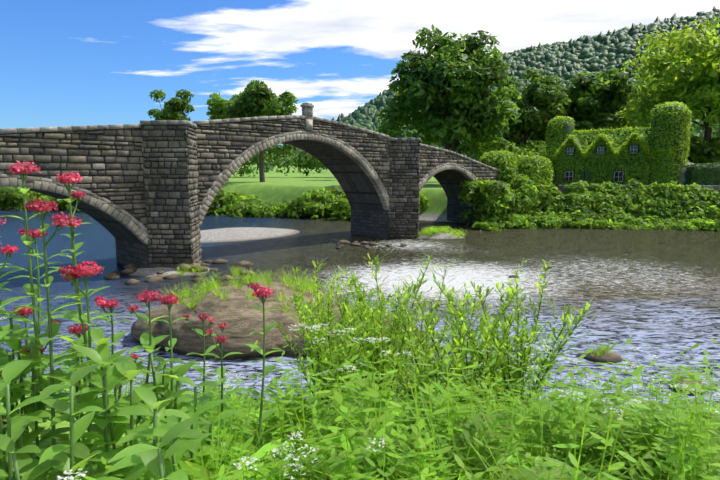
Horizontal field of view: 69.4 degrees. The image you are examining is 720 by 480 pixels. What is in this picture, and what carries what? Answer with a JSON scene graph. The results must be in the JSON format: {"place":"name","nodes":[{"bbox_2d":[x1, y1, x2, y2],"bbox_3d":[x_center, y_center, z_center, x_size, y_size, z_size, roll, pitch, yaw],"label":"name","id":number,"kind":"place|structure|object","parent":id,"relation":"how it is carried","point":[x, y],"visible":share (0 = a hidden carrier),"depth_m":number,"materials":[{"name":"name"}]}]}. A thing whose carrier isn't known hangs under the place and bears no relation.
{"place":"outdoors","nodes":[
{"label":"outdoors","id":0,"kind":"place"},
{"bbox_2d":[0,148,716,479],"bbox_3d":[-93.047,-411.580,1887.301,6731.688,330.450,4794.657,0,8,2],"label":"terrain","id":1,"kind":"structure","parent":0,"point":[276,187],"depth_m":62.08,"materials":[{"name":"green plant"}]},
{"bbox_2d":[0,160,283,479],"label":"valerian plant","id":2,"kind":"object","parent":1,"relation":"on","point":[125,457],"visible":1,"depth_m":1.95,"materials":[{"name":"green plant"}]},
{"bbox_2d":[147,89,194,120],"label":"field tree leaves","id":3,"kind":"object","parent":1,"relation":"on","point":[175,108],"visible":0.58,"depth_m":100.40,"materials":[{"name":"green plant"}]},
{"bbox_2d":[0,186,428,220],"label":"bank bushes","id":4,"kind":"object","parent":1,"relation":"on","point":[313,204],"visible":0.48,"depth_m":66.41,"materials":[{"name":"green plant"}]},
{"bbox_2d":[205,91,246,180],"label":"field tree leaves","id":5,"kind":"object","parent":1,"relation":"on","point":[217,103],"visible":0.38,"depth_m":103.44,"materials":[{"name":"green plant"}]},
{"bbox_2d":[0,103,498,267],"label":"stone bridge","id":6,"kind":"structure","parent":1,"relation":"on","point":[151,188],"depth_m":31.11,"materials":[{"name":"stone"}]},
{"bbox_2d":[222,79,298,181],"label":"field tree leaves","id":7,"kind":"object","parent":1,"relation":"on","point":[255,99],"visible":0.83,"depth_m":95.02,"materials":[{"name":"green plant"}]},
{"bbox_2d":[256,147,326,172],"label":"valley treeline","id":8,"kind":"object","parent":1,"relation":"on","point":[270,167],"visible":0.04,"depth_m":298.43,"materials":[{"name":"green plant"}]},
{"bbox_2d":[233,127,378,176],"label":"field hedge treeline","id":9,"kind":"object","parent":1,"relation":"on","point":[304,160],"visible":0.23,"depth_m":155.65,"materials":[{"name":"green plant"}]},
{"bbox_2d":[1,290,719,479],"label":"cow parsley stems","id":10,"kind":"object","parent":1,"relation":"on","point":[239,467],"visible":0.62,"depth_m":2.26,"materials":[{"name":"green plant"}]},
{"bbox_2d":[13,303,719,479],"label":"undergrowth plants","id":11,"kind":"object","parent":1,"relation":"on","point":[425,442],"visible":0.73,"depth_m":2.43,"materials":[{"name":"green plant"}]},
{"bbox_2d":[87,240,706,395],"bbox_3d":[0.106,2.234,26.183,22.536,3.200,30.954,-5,9,-33],"label":"outcrop rock","id":12,"kind":"object","parent":1,"relation":"on","point":[237,316],"visible":0.52,"depth_m":16.93,"materials":[{"name":"stone"}]},
{"bbox_2d":[160,225,703,379],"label":"river grass tufts","id":13,"kind":"object","parent":12,"relation":"on","point":[287,282],"visible":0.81,"depth_m":19.02,"materials":[{"name":"green plant"}]},
{"bbox_2d":[273,248,594,419],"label":"willow shrub stems","id":14,"kind":"object","parent":1,"relation":"on","point":[395,345],"visible":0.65,"depth_m":6.81,"materials":[{"name":"green plant"}]},
{"bbox_2d":[374,24,521,154],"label":"oak tree leaves","id":15,"kind":"object","parent":1,"relation":"on","point":[445,90],"visible":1,"depth_m":72.90,"materials":[{"name":"green plant"}]},
{"bbox_2d":[456,90,531,156],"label":"tree leaves","id":16,"kind":"object","parent":1,"relation":"on","point":[467,147],"depth_m":97.62,"materials":[{"name":"green plant"}]},
{"bbox_2d":[458,164,540,224],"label":"abutment bushes","id":17,"kind":"object","parent":1,"relation":"on","point":[516,195],"visible":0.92,"depth_m":54.39,"materials":[{"name":"green plant"}]},
{"bbox_2d":[304,6,719,166],"bbox_3d":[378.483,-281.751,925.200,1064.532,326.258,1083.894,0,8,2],"label":"hill forest","id":18,"kind":"object","parent":1,"relation":"on","point":[563,61],"visible":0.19,"depth_m":943.19,"materials":[{"name":"green plant"}]},
{"bbox_2d":[478,150,553,189],"bbox_3d":[18.509,-7.835,61.668,10.356,5.792,5.359,-3,8,-18],"label":"hedge","id":19,"kind":"object","parent":1,"relation":"on","point":[536,169],"visible":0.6,"depth_m":59.94,"materials":[{"name":"green plant"}]},
{"bbox_2d":[493,67,571,147],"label":"tree leaves","id":20,"kind":"object","parent":1,"relation":"on","point":[536,104],"visible":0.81,"depth_m":85.69,"materials":[{"name":"green plant"}]},
{"bbox_2d":[350,121,719,158],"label":"valley treeline","id":21,"kind":"object","parent":1,"relation":"on","point":[695,131],"visible":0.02,"depth_m":191.58,"materials":[{"name":"green plant"}]},
{"bbox_2d":[527,85,603,144],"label":"tree leaves","id":22,"kind":"object","parent":1,"relation":"on","point":[573,95],"visible":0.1,"depth_m":92.16,"materials":[{"name":"green plant"}]},
{"bbox_2d":[468,134,719,163],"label":"understory bushes","id":23,"kind":"object","parent":1,"relation":"on","point":[700,152],"visible":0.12,"depth_m":76.83,"materials":[{"name":"green plant"}]},
{"bbox_2d":[472,217,719,231],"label":"low bank bushes","id":24,"kind":"object","parent":1,"relation":"on","point":[708,225],"visible":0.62,"depth_m":52.16,"materials":[{"name":"green plant"}]},
{"bbox_2d":[474,192,719,229],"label":"bank bushes","id":25,"kind":"object","parent":1,"relation":"on","point":[579,208],"visible":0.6,"depth_m":54.36,"materials":[{"name":"green plant"}]},
{"bbox_2d":[567,68,642,131],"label":"tree leaves","id":26,"kind":"object","parent":1,"relation":"on","point":[608,89],"visible":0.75,"depth_m":89.05,"materials":[{"name":"green plant"}]},
{"bbox_2d":[544,101,693,186],"bbox_3d":[32.898,-11.605,66.771,18.707,10.801,7.995,7,10,43],"label":"cottage ivy","id":27,"kind":"object","parent":1,"relation":"on","point":[657,151],"visible":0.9,"depth_m":63.61,"materials":[{"name":"plant"}]},
{"bbox_2d":[550,146,637,181],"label":"windows","id":28,"kind":"structure","parent":27,"relation":"in","point":[569,176],"depth_m":64.88,"materials":[{"name":"glass"}]},
{"bbox_2d":[536,178,719,215],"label":"bank bushes","id":29,"kind":"object","parent":1,"relation":"on","point":[669,190],"visible":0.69,"depth_m":56.05,"materials":[{"name":"green plant"}]},
{"bbox_2d":[618,66,659,128],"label":"tree leaves","id":30,"kind":"object","parent":1,"relation":"on","point":[639,82],"visible":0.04,"depth_m":96.42,"materials":[{"name":"green plant"}]},
{"bbox_2d":[558,185,719,191],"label":"garden wall","id":31,"kind":"structure","parent":1,"relation":"on","point":[714,187],"depth_m":57.19,"materials":[{"name":"stone"}]},
{"bbox_2d":[614,16,719,142],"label":"lime tree leaves","id":32,"kind":"object","parent":1,"relation":"on","point":[689,75],"visible":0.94,"depth_m":74.56,"materials":[{"name":"green plant"}]},
{"bbox_2d":[646,78,705,128],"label":"tree leaves","id":33,"kind":"object","parent":1,"relation":"on","point":[692,127],"depth_m":110.45,"materials":[{"name":"green plant"}]},
{"bbox_2d":[684,162,719,184],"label":"garden hedge","id":34,"kind":"object","parent":1,"relation":"on","point":[704,174],"visible":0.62,"depth_m":58.94,"materials":[{"name":"green plant"}]},
{"bbox_2d":[0,204,719,417],"bbox_3d":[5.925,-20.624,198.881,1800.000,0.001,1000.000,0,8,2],"label":"river water","id":35,"kind":"structure","parent":0,"point":[658,291],"depth_m":28.12,"materials":[{"name":"liquid"}]},
{"bbox_2d":[0,0,719,151],"label":"sky","id":36,"kind":"structure","parent":0,"point":[63,62],"materials":[{"name":"blue"}]}
]}

